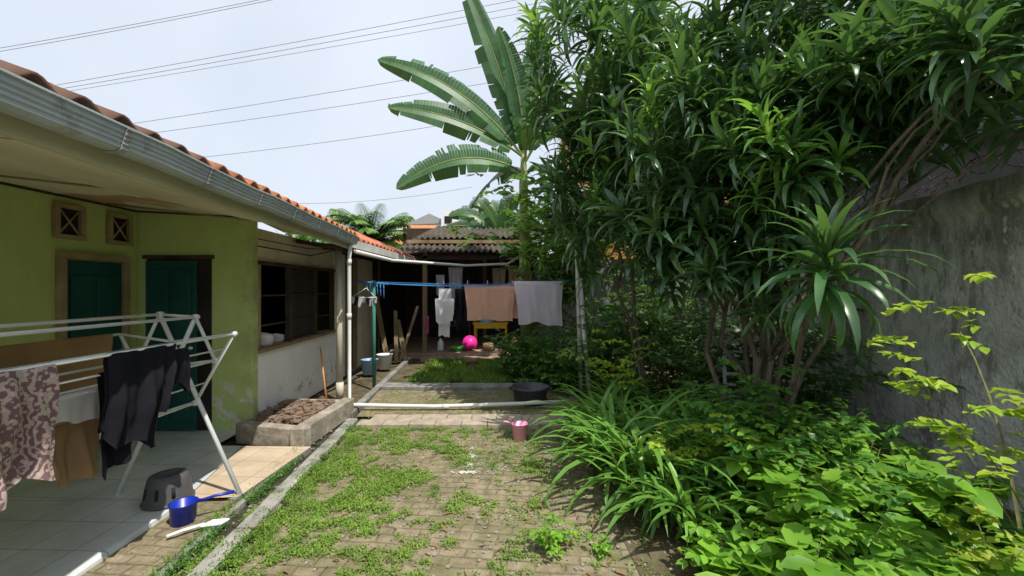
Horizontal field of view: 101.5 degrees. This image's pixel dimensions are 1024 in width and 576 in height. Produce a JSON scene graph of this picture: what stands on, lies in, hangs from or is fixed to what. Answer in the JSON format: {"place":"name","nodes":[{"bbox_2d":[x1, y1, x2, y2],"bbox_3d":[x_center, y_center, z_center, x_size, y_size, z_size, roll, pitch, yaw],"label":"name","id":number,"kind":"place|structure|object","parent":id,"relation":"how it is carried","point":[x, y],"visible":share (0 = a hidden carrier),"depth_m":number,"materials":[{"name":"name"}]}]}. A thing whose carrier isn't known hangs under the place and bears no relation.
{"place":"outdoors","nodes":[
{"label":"outdoors","id":0,"kind":"place"},
{"bbox_2d":[7,430,240,499],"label":"porch floor","id":1,"kind":"structure","parent":0,"point":[195,453],"depth_m":3.60,"materials":[{"name":"tile"}]},
{"bbox_2d":[0,311,243,496],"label":"clothes drying rack","id":2,"kind":"object","parent":1,"relation":"on","point":[186,339],"visible":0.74,"depth_m":3.04,"materials":[{"name":"metal"}]},
{"bbox_2d":[0,362,58,510],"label":"batik cloth","id":3,"kind":"object","parent":2,"relation":"hanging from","point":[29,403],"visible":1,"depth_m":1.83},
{"bbox_2d":[0,334,112,391],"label":"brown towel","id":4,"kind":"object","parent":2,"relation":"hanging from","point":[16,355],"visible":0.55,"depth_m":2.77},
{"bbox_2d":[33,419,98,488],"bbox_3d":[-2.317,0.875,2.190,0.112,0.334,0.379,0,0,0],"label":"tan rag","id":5,"kind":"object","parent":2,"relation":"hanging from","point":[75,455],"visible":0.62,"depth_m":2.23,"materials":[{"name":"fabric"}]},
{"bbox_2d":[55,387,99,423],"bbox_3d":[-2.262,0.626,2.160,0.048,0.176,0.320,0,0,0],"label":"white cloth","id":6,"kind":"object","parent":2,"relation":"attached to","point":[78,407],"visible":0.62,"depth_m":2.17,"materials":[{"name":"fabric"}]},
{"bbox_2d":[97,372,157,480],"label":"black trousers","id":7,"kind":"object","parent":2,"relation":"hanging from","point":[122,455],"visible":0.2,"depth_m":2.29,"materials":[{"name":"fabric"}]},
{"bbox_2d":[100,342,176,452],"bbox_3d":[-2.103,0.610,2.383,0.120,0.544,0.472,0,0,0],"label":"black shirt","id":8,"kind":"object","parent":2,"relation":"hanging from","point":[137,390],"visible":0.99,"depth_m":2.33,"materials":[{"name":"fabric"}]},
{"bbox_2d":[164,348,190,390],"bbox_3d":[-2.153,0.556,2.628,0.111,0.336,0.255,0,0,0],"label":"black shirt sleeve","id":9,"kind":"object","parent":8,"relation":"attached to","point":[182,375],"visible":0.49,"depth_m":2.69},
{"bbox_2d":[146,260,197,429],"bbox_3d":[-3.715,0.625,4.566,0.550,1.850,0.033,0,0,0],"label":"door leaf","id":10,"kind":"object","parent":1,"relation":"on","point":[192,267],"visible":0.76,"depth_m":4.55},
{"bbox_2d":[150,270,167,344],"bbox_3d":[-3.835,0.240,4.542,0.190,0.880,0.014,0,0,0],"label":"door panel","id":11,"kind":"structure","parent":10,"relation":"attached to","point":[158,290],"depth_m":4.54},
{"bbox_2d":[172,270,189,350],"bbox_3d":[-3.595,0.240,4.542,0.190,0.880,0.014,0,0,0],"label":"door panel","id":12,"kind":"structure","parent":10,"relation":"attached to","point":[180,292],"depth_m":4.54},
{"bbox_2d":[172,383,189,421],"bbox_3d":[-3.595,1.125,4.542,0.190,0.650,0.014,0,0,0],"label":"door panel","id":13,"kind":"structure","parent":10,"relation":"attached to","point":[180,398],"depth_m":4.54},
{"bbox_2d":[81,447,240,575],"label":"mossy paving","id":14,"kind":"structure","parent":0,"point":[124,561],"depth_m":2.57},
{"bbox_2d":[0,500,168,575],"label":"tile slab","id":15,"kind":"structure","parent":14,"relation":"on","point":[59,537],"depth_m":2.68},
{"bbox_2d":[140,468,194,510],"bbox_3d":[-2.530,1.463,3.080,0.316,0.198,0.316,0,0,0],"label":"plastic stool","id":16,"kind":"object","parent":15,"relation":"on","point":[163,489],"visible":0.94,"depth_m":2.98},
{"bbox_2d":[167,490,233,527],"bbox_3d":[-2.163,1.515,2.916,0.369,0.158,0.168,0,0,-41],"label":"blue dipper","id":17,"kind":"object","parent":14,"relation":"on","point":[182,511],"visible":1,"depth_m":2.83,"materials":[{"name":"plastic"}]},
{"bbox_2d":[169,409,367,575],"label":"drain channel","id":18,"kind":"object","parent":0,"point":[237,517],"depth_m":3.17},
{"bbox_2d":[258,261,334,271],"bbox_3d":[-2.953,-0.290,5.911,0.090,0.040,2.385,0,0,-3],"label":"window frame","id":19,"kind":"object","parent":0,"point":[266,263],"visible":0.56,"depth_m":5.51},
{"bbox_2d":[0,0,603,203],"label":"power lines","id":20,"kind":"object","parent":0,"point":[265,58],"visible":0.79,"depth_m":61.98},
{"bbox_2d":[351,358,361,372],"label":"kitchen floor","id":21,"kind":"structure","parent":0,"point":[355,369],"depth_m":8.25,"materials":[{"name":"concrete"}]},
{"bbox_2d":[334,253,344,381],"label":"wall","id":22,"kind":"structure","parent":21,"relation":"on","point":[343,288],"depth_m":7.52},
{"bbox_2d":[345,255,346,375],"bbox_3d":[-3.068,0.500,7.645,0.083,2.200,0.070,0,0,0],"label":"post","id":23,"kind":"object","parent":21,"relation":"on","point":[345,315],"visible":0.46,"depth_m":7.61,"materials":[{"name":"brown wood"}]},
{"bbox_2d":[352,257,356,367],"bbox_3d":[-3.100,0.500,8.255,0.083,2.200,0.070,0,0,0],"label":"post","id":24,"kind":"object","parent":21,"relation":"on","point":[354,314],"visible":0.86,"depth_m":8.22,"materials":[{"name":"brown wood"}]},
{"bbox_2d":[357,258,371,366],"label":"wall","id":25,"kind":"structure","parent":21,"relation":"on","point":[364,321],"depth_m":8.81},
{"bbox_2d":[0,0,854,258],"label":"sky","id":26,"kind":"structure","parent":0,"point":[364,169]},
{"bbox_2d":[153,354,704,575],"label":"ground","id":27,"kind":"structure","parent":0,"point":[361,385],"depth_m":7.14,"materials":[{"name":"soil"}]},
{"bbox_2d":[0,181,136,444],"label":"side wall","id":28,"kind":"structure","parent":27,"relation":"on","point":[29,245],"depth_m":3.61,"materials":[{"name":"green paint"}]},
{"bbox_2d":[52,206,60,232],"bbox_3d":[-4.087,-0.610,3.750,0.047,0.236,0.040,0,0,0],"label":"vent frame","id":29,"kind":"object","parent":28,"relation":"attached to","point":[56,219],"visible":0.98,"depth_m":3.73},
{"bbox_2d":[55,258,66,339],"bbox_3d":[-4.082,0.650,3.788,0.059,1.840,0.055,0,0,0],"label":"jamb","id":30,"kind":"object","parent":28,"relation":"attached to","point":[60,288],"visible":0.45,"depth_m":3.76,"materials":[{"name":"paint"}]},
{"bbox_2d":[67,260,121,443],"bbox_3d":[-4.109,0.645,4.110,0.018,1.810,0.580,0,0,-1],"label":"door leaf","id":31,"kind":"object","parent":30,"relation":"attached to","point":[88,268],"visible":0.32,"depth_m":4.12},
{"bbox_2d":[70,275,92,337],"bbox_3d":[-4.089,0.240,3.975,0.018,0.720,0.210,0,0,0],"label":"door panel","id":32,"kind":"structure","parent":31,"relation":"attached to","point":[81,296],"depth_m":3.96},
{"bbox_2d":[97,276,117,346],"bbox_3d":[-4.094,0.240,4.235,0.018,0.720,0.210,0,0,0],"label":"door panel","id":33,"kind":"structure","parent":31,"relation":"attached to","point":[107,296],"depth_m":4.22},
{"bbox_2d":[60,208,77,235],"bbox_3d":[-4.110,-0.610,3.865,0.008,0.240,0.210,0,0,0],"label":"vent void","id":34,"kind":"object","parent":28,"relation":"in","point":[69,229],"visible":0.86,"depth_m":3.88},
{"bbox_2d":[55,251,130,261],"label":"lintel","id":35,"kind":"structure","parent":28,"relation":"attached to","point":[75,255],"depth_m":4.02,"materials":[{"name":"paint"}]},
{"bbox_2d":[121,262,130,349],"bbox_3d":[-4.095,0.650,4.433,0.059,1.840,0.055,0,0,0],"label":"jamb","id":36,"kind":"object","parent":28,"relation":"attached to","point":[126,289],"visible":0.48,"depth_m":4.41,"materials":[{"name":"paint"}]},
{"bbox_2d":[0,135,306,235],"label":"soffit","id":37,"kind":"structure","parent":28,"relation":"attached to","point":[20,159],"depth_m":2.92,"materials":[{"name":"paint"}]},
{"bbox_2d":[0,175,185,197],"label":"soffit batten","id":38,"kind":"object","parent":37,"relation":"attached to","point":[41,180],"visible":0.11,"depth_m":3.00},
{"bbox_2d":[0,182,238,217],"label":"ceiling edge","id":39,"kind":"object","parent":37,"relation":"attached to","point":[31,189],"visible":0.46,"depth_m":4.10,"materials":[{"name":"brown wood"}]},
{"bbox_2d":[0,112,348,248],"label":"fascia","id":40,"kind":"structure","parent":37,"relation":"attached to","point":[17,129],"depth_m":1.90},
{"bbox_2d":[0,67,358,244],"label":"gutter","id":41,"kind":"object","parent":37,"relation":"attached to","point":[24,99],"visible":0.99,"depth_m":1.75,"materials":[{"name":"metal"}]},
{"bbox_2d":[102,127,135,153],"bbox_3d":[-1.673,-0.624,1.769,0.122,0.107,0.035,0,0,-6],"label":"gutter strap","id":42,"kind":"object","parent":41,"relation":"attached to","point":[126,141],"visible":0.92,"depth_m":1.77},
{"bbox_2d":[105,203,261,222],"bbox_3d":[-3.006,-0.723,4.200,2.151,0.268,0.016,0,0,0],"label":"soffit batten","id":43,"kind":"object","parent":37,"relation":"attached to","point":[180,212],"visible":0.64,"depth_m":4.20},
{"bbox_2d":[0,59,357,235],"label":"tile roof","id":44,"kind":"structure","parent":28,"relation":"on","point":[36,78],"depth_m":1.85,"materials":[{"name":"tile"}]},
{"bbox_2d":[137,210,257,429],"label":"front wall","id":45,"kind":"structure","parent":27,"relation":"on","point":[226,242],"depth_m":4.60,"materials":[{"name":"green paint"}]},
{"bbox_2d":[142,255,214,258],"bbox_3d":[-3.655,-0.340,4.581,0.770,0.040,0.032,0,0,0],"label":"door frame top","id":46,"kind":"object","parent":45,"relation":"attached to","point":[178,256],"depth_m":4.57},
{"bbox_2d":[147,259,211,429],"bbox_3d":[-3.650,0.620,4.591,0.700,1.880,0.012,0,0,0],"label":"door frame","id":47,"kind":"structure","parent":45,"relation":"attached to","point":[205,291],"depth_m":4.58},
{"bbox_2d":[154,474,274,575],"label":"drain wall","id":48,"kind":"structure","parent":27,"relation":"on","point":[241,504],"depth_m":2.70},
{"bbox_2d":[166,518,229,537],"bbox_3d":[-2.054,1.573,2.748,0.331,0.045,0.083,0,0,-31],"label":"scrub brush","id":49,"kind":"object","parent":48,"relation":"on","point":[216,523],"visible":0.97,"depth_m":2.75,"materials":[{"name":"white plastic"}]},
{"bbox_2d":[142,420,358,575],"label":"moss strip","id":50,"kind":"object","parent":48,"relation":"on","point":[265,484],"visible":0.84,"depth_m":2.67,"materials":[{"name":"green plant"}]},
{"bbox_2d":[229,447,310,502],"bbox_3d":[-2.040,1.593,3.612,0.050,0.054,1.022,0,0,4],"label":"porch edge","id":51,"kind":"object","parent":48,"relation":"on","point":[305,453],"visible":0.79,"depth_m":3.62,"materials":[{"name":"concrete"}]},
{"bbox_2d":[195,446,309,497],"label":"cream tiles","id":52,"kind":"object","parent":51,"relation":"on","point":[250,464],"visible":0.8,"depth_m":3.64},
{"bbox_2d":[252,221,254,418],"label":"corner pier","id":53,"kind":"structure","parent":27,"relation":"on","point":[253,320],"depth_m":4.64,"materials":[{"name":"green paint"}]},
{"bbox_2d":[186,418,356,575],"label":"kerb","id":54,"kind":"structure","parent":27,"relation":"on","point":[273,503],"depth_m":2.99,"materials":[{"name":"concrete"}]},
{"bbox_2d":[236,398,353,446],"bbox_3d":[-2.460,1.494,4.735,0.919,0.232,1.229,0,0,0],"label":"rubble planter","id":55,"kind":"object","parent":27,"relation":"on","point":[298,422],"visible":0.99,"depth_m":4.44,"materials":[{"name":"concrete"}]},
{"bbox_2d":[258,333,334,415],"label":"kitchen low wall","id":56,"kind":"structure","parent":27,"relation":"on","point":[293,371],"depth_m":5.65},
{"bbox_2d":[258,264,260,348],"bbox_3d":[-2.914,0.215,4.765,0.073,0.968,0.070,0,0,0],"label":"kitchen post","id":57,"kind":"object","parent":56,"relation":"on","point":[259,306],"visible":0.47,"depth_m":4.77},
{"bbox_2d":[258,228,276,262],"bbox_3d":[-2.914,-0.496,4.960,0.030,0.368,0.462,0,0,-3],"label":"cream panel","id":58,"kind":"object","parent":56,"relation":"on","point":[267,254],"visible":0.62,"depth_m":4.96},
{"bbox_2d":[261,265,284,339],"bbox_3d":[-5.150,0.400,7.125,0.100,2.400,4.750,0,0,0],"label":"window","id":59,"kind":"structure","parent":56,"relation":"on","point":[272,283],"depth_m":8.90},
{"bbox_2d":[277,233,294,264],"bbox_3d":[-2.938,-0.496,5.435,0.030,0.368,0.462,0,0,-3],"label":"cream panel","id":60,"kind":"object","parent":56,"relation":"on","point":[285,257],"visible":0.86,"depth_m":5.39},
{"bbox_2d":[258,329,335,352],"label":"kitchen sill","id":61,"kind":"structure","parent":56,"relation":"on","point":[275,345],"depth_m":5.53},
{"bbox_2d":[285,268,292,340],"bbox_3d":[-2.954,0.215,5.535,0.073,0.968,0.070,0,0,0],"label":"kitchen post","id":62,"kind":"object","parent":61,"relation":"on","point":[289,303],"visible":0.89,"depth_m":5.50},
{"bbox_2d":[312,270,316,333],"bbox_3d":[-2.995,0.215,6.335,0.073,0.968,0.070,0,0,0],"label":"kitchen post","id":63,"kind":"object","parent":61,"relation":"on","point":[314,301],"visible":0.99,"depth_m":6.30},
{"bbox_2d":[329,272,334,329],"bbox_3d":[-3.032,0.215,7.035,0.073,0.968,0.070,0,0,0],"label":"kitchen post","id":64,"kind":"object","parent":61,"relation":"on","point":[332,300],"visible":0.96,"depth_m":7.00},
{"bbox_2d":[293,269,311,338],"bbox_3d":[-2.987,0.215,5.935,0.005,0.960,0.711,0,0,-3],"label":"window","id":65,"kind":"structure","parent":56,"relation":"attached to","point":[302,284],"depth_m":5.96,"materials":[{"name":"glass"}]},
{"bbox_2d":[295,238,309,265],"bbox_3d":[-2.963,-0.496,5.910,0.030,0.368,0.462,0,0,-3],"label":"cream panel","id":66,"kind":"object","parent":56,"relation":"on","point":[302,260],"visible":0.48,"depth_m":5.88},
{"bbox_2d":[310,245,322,267],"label":"cream panel","id":67,"kind":"object","parent":56,"relation":"on","point":[316,260],"visible":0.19,"depth_m":6.36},
{"bbox_2d":[317,271,328,330],"bbox_3d":[-3.619,0.540,7.951,0.050,2.080,0.702,0,0,-3],"label":"window","id":68,"kind":"structure","parent":56,"relation":"on","point":[322,299],"depth_m":7.93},
{"bbox_2d":[285,258,377,357],"bbox_3d":[-4.075,0.450,9.450,2.050,2.300,0.100,0,0,0],"label":"kitchen end","id":69,"kind":"object","parent":27,"relation":"on","point":[374,269],"depth_m":9.40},
{"bbox_2d":[335,248,343,399],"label":"pvc column","id":70,"kind":"structure","parent":27,"relation":"on","point":[339,338],"depth_m":5.96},
{"bbox_2d":[319,203,415,250],"bbox_3d":[-4.552,-0.464,13.473,3.190,4.128,3.299,0,0,-37],"label":"palm tree","id":71,"kind":"object","parent":27,"relation":"on","point":[363,226],"visible":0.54,"depth_m":12.93,"materials":[{"name":"green plant"}]},
{"bbox_2d":[350,357,411,417],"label":"kerb","id":72,"kind":"structure","parent":27,"relation":"on","point":[388,378],"depth_m":6.65,"materials":[{"name":"concrete"}]},
{"bbox_2d":[376,353,392,369],"bbox_3d":[-2.500,1.438,8.200,0.320,0.285,0.320,0,0,0],"label":"white bucket","id":73,"kind":"object","parent":27,"relation":"on","point":[384,361],"visible":0.98,"depth_m":8.09,"materials":[{"name":"plastic"}]},
{"bbox_2d":[376,299,418,361],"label":"leaning planks","id":74,"kind":"object","parent":27,"relation":"on","point":[399,332],"visible":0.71,"depth_m":9.08,"materials":[{"name":"brown wood"}]},
{"bbox_2d":[415,223,440,226],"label":"block","id":75,"kind":"structure","parent":27,"relation":"on","point":[437,224],"depth_m":40.00,"materials":[{"name":"white paint"}]},
{"bbox_2d":[409,214,440,224],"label":"gable","id":76,"kind":"structure","parent":75,"relation":"on","point":[429,219],"depth_m":39.80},
{"bbox_2d":[379,337,512,358],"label":"shed floor","id":77,"kind":"structure","parent":27,"relation":"on","point":[414,348],"depth_m":10.23,"materials":[{"name":"brick"}]},
{"bbox_2d":[378,225,553,352],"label":"back shed","id":78,"kind":"structure","parent":77,"relation":"on","point":[437,244],"depth_m":11.69,"materials":[{"name":"brown wood"}]},
{"bbox_2d":[355,231,416,258],"bbox_3d":[-3.451,-1.225,7.604,2.632,1.162,4.007,0,0,0],"label":"lean to roof","id":79,"kind":"object","parent":78,"relation":"attached to","point":[367,240],"visible":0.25,"depth_m":7.63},
{"bbox_2d":[295,240,414,264],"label":"rafters","id":80,"kind":"object","parent":79,"relation":"attached to","point":[318,244],"visible":0.31,"depth_m":5.69,"materials":[{"name":"brown wood"}]},
{"bbox_2d":[352,241,418,260],"bbox_3d":[-2.143,-0.595,7.600,0.025,0.110,4.000,0,0,0],"label":"lean to fascia","id":81,"kind":"object","parent":79,"relation":"attached to","point":[359,245],"visible":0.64,"depth_m":6.76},
{"bbox_2d":[353,249,518,266],"bbox_3d":[-1.369,-0.603,7.803,1.023,0.339,4.564,0,0,30],"label":"pvc overhead pipe","id":82,"kind":"object","parent":79,"relation":"attached to","point":[355,251],"visible":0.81,"depth_m":7.76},
{"bbox_2d":[436,266,519,298],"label":"hanging clothes","id":83,"kind":"object","parent":78,"relation":"hanging from","point":[456,275],"visible":0.56,"depth_m":10.38,"materials":[{"name":"white fabric"}]},
{"bbox_2d":[473,321,507,348],"bbox_3d":[-0.525,1.160,10.300,0.850,0.640,0.400,0,0,0],"label":"yellow table","id":84,"kind":"object","parent":77,"relation":"on","point":[496,324],"visible":0.9,"depth_m":10.11,"materials":[{"name":"paint"}]},
{"bbox_2d":[420,356,499,361],"bbox_3d":[-1.100,1.580,9.295,1.800,0.080,0.390,0,0,0],"label":"shed step","id":85,"kind":"object","parent":27,"relation":"on","point":[469,358],"visible":0.5,"depth_m":9.27,"materials":[{"name":"concrete"}]},
{"bbox_2d":[351,279,575,387],"bbox_3d":[-0.727,0.722,6.930,3.556,1.756,0.898,0,0,0],"label":"clothesline","id":86,"kind":"object","parent":27,"relation":"on","point":[526,302],"visible":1,"depth_m":6.63,"materials":[{"name":"blue plastic"}]},
{"bbox_2d":[380,383,549,389],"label":"concrete path","id":87,"kind":"structure","parent":27,"relation":"on","point":[444,386],"depth_m":6.50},
{"bbox_2d":[356,414,575,428],"bbox_3d":[-0.383,1.583,4.940,2.794,0.075,0.380,0,0,0],"label":"concrete step","id":88,"kind":"object","parent":27,"relation":"on","point":[477,421],"visible":0.61,"depth_m":4.86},
{"bbox_2d":[377,0,574,348],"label":"banana plant","id":89,"kind":"object","parent":27,"relation":"on","point":[484,125],"visible":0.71,"depth_m":7.70,"materials":[{"name":"green plant"}]},
{"bbox_2d":[445,192,541,267],"bbox_3d":[-0.593,-0.616,12.451,3.024,4.462,1.223,0,0,0],"label":"banana plant","id":90,"kind":"object","parent":27,"relation":"on","point":[488,219],"visible":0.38,"depth_m":12.40,"materials":[{"name":"green plant"}]},
{"bbox_2d":[275,42,856,268],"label":"background trees","id":91,"kind":"object","parent":27,"relation":"on","point":[307,238],"depth_m":13.47,"materials":[{"name":"green plant"}]},
{"bbox_2d":[538,259,705,352],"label":"wall","id":92,"kind":"structure","parent":27,"relation":"on","point":[600,294],"depth_m":10.20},
{"bbox_2d":[705,170,1023,515],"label":"concrete boundary wall","id":93,"kind":"structure","parent":27,"relation":"on","point":[975,228],"depth_m":3.47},
{"bbox_2d":[768,145,1023,235],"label":"barbed wire","id":94,"kind":"object","parent":93,"relation":"on","point":[971,161],"visible":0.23,"depth_m":3.62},
{"bbox_2d":[766,22,1023,237],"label":"neighbour building","id":95,"kind":"structure","parent":27,"relation":"on","point":[1016,157],"depth_m":4.88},
{"bbox_2d":[236,429,639,575],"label":"paved yard","id":96,"kind":"structure","parent":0,"point":[468,557],"depth_m":2.90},
{"bbox_2d":[106,398,671,575],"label":"grit","id":97,"kind":"object","parent":96,"relation":"on","point":[460,571],"visible":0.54,"depth_m":2.88,"materials":[{"name":"stone"}]},
{"bbox_2d":[146,356,669,575],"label":"weeds and grass","id":98,"kind":"object","parent":96,"relation":"on","point":[438,370],"visible":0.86,"depth_m":3.12,"materials":[{"name":"green plant"}]},
{"bbox_2d":[283,389,690,575],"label":"fallen dry leaves","id":99,"kind":"object","parent":96,"relation":"on","point":[609,560],"visible":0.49,"depth_m":2.83,"materials":[{"name":"brown plant"}]},
{"bbox_2d":[503,420,527,441],"bbox_3d":[0.053,1.493,4.381,0.246,0.209,0.180,0,0,-34],"label":"pink dipper","id":100,"kind":"object","parent":96,"relation":"on","point":[519,429],"visible":0.99,"depth_m":4.34,"materials":[{"name":"plastic"}]},
{"bbox_2d":[528,513,613,557],"bbox_3d":[0.353,1.522,2.536,0.517,0.198,0.294,0,0,0],"label":"seedling plant","id":101,"kind":"object","parent":96,"relation":"on","point":[554,539],"visible":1,"depth_m":2.52,"materials":[{"name":"green plant"}]},
{"bbox_2d":[356,390,585,416],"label":"paved yard","id":102,"kind":"structure","parent":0,"point":[407,397],"depth_m":5.82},
{"bbox_2d":[347,244,565,408],"bbox_3d":[-0.722,0.505,5.457,2.933,2.175,0.353,0,0,-8],"label":"pvc drainpipe","id":103,"kind":"object","parent":102,"relation":"on","point":[349,318],"visible":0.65,"depth_m":5.40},
{"bbox_2d":[508,382,552,405],"bbox_3d":[0.250,1.466,5.780,0.528,0.225,0.528,0,0,41],"label":"black basin","id":104,"kind":"object","parent":102,"relation":"on","point":[526,391],"visible":0.84,"depth_m":5.65,"materials":[{"name":"grey plastic"}]},
{"bbox_2d":[546,353,1023,575],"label":"garden bed soil","id":105,"kind":"structure","parent":0,"point":[658,559],"depth_m":2.69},
{"bbox_2d":[483,299,604,392],"bbox_3d":[0.552,0.917,7.336,2.080,1.452,3.016,0,0,-40],"label":"back shrub","id":106,"kind":"object","parent":105,"relation":"on","point":[524,362],"visible":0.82,"depth_m":6.83,"materials":[{"name":"green plant"}]},
{"bbox_2d":[572,152,593,394],"bbox_3d":[1.217,-0.399,6.331,0.644,4.004,0.184,0,0,-18],"label":"white frame pole","id":107,"kind":"object","parent":105,"relation":"on","point":[579,302],"visible":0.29,"depth_m":6.27,"materials":[{"name":"plastic"}]},
{"bbox_2d":[447,131,624,322],"bbox_3d":[0.978,-1.000,7.153,4.005,3.199,4.907,0,0,-32],"label":"climbing vine","id":108,"kind":"object","parent":107,"relation":"attached to","point":[558,250],"visible":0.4,"depth_m":7.18,"materials":[{"name":"green plant"}]},
{"bbox_2d":[512,363,826,547],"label":"strap leaf border plants","id":109,"kind":"object","parent":105,"relation":"on","point":[614,427],"visible":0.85,"depth_m":3.12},
{"bbox_2d":[723,318,749,397],"bbox_3d":[2.700,0.900,5.030,0.300,1.400,0.060,0,0,0],"label":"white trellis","id":110,"kind":"object","parent":105,"relation":"on","point":[725,373],"visible":0.27,"depth_m":5.00,"materials":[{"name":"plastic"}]},
{"bbox_2d":[537,244,966,422],"bbox_3d":[2.413,0.380,6.648,5.420,2.466,4.925,0,0,29],"label":"dense hedge shrub","id":111,"kind":"object","parent":105,"relation":"on","point":[619,327],"visible":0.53,"depth_m":5.44,"materials":[{"name":"green plant"}]},
{"bbox_2d":[508,0,1023,421],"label":"dracaena tree","id":112,"kind":"object","parent":105,"relation":"on","point":[882,84],"visible":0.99,"depth_m":3.33,"materials":[{"name":"green plant"}]},
{"bbox_2d":[557,272,1023,574],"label":"yellow green sprig","id":113,"kind":"object","parent":105,"relation":"on","point":[952,441],"visible":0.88,"depth_m":1.92,"materials":[{"name":"green plant"}]},
{"bbox_2d":[654,359,1023,547],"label":"garden shrub","id":114,"kind":"object","parent":105,"relation":"on","point":[778,420],"visible":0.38,"depth_m":2.87,"materials":[{"name":"green plant"}]},
{"bbox_2d":[676,397,1023,575],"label":"bright shrub","id":115,"kind":"object","parent":105,"relation":"on","point":[841,544],"visible":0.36,"depth_m":2.26,"materials":[{"name":"green plant"}]},
{"bbox_2d":[694,420,1023,575],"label":"sweet potato vine","id":116,"kind":"object","parent":105,"relation":"on","point":[929,495],"visible":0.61,"depth_m":2.24,"materials":[{"name":"green plant"}]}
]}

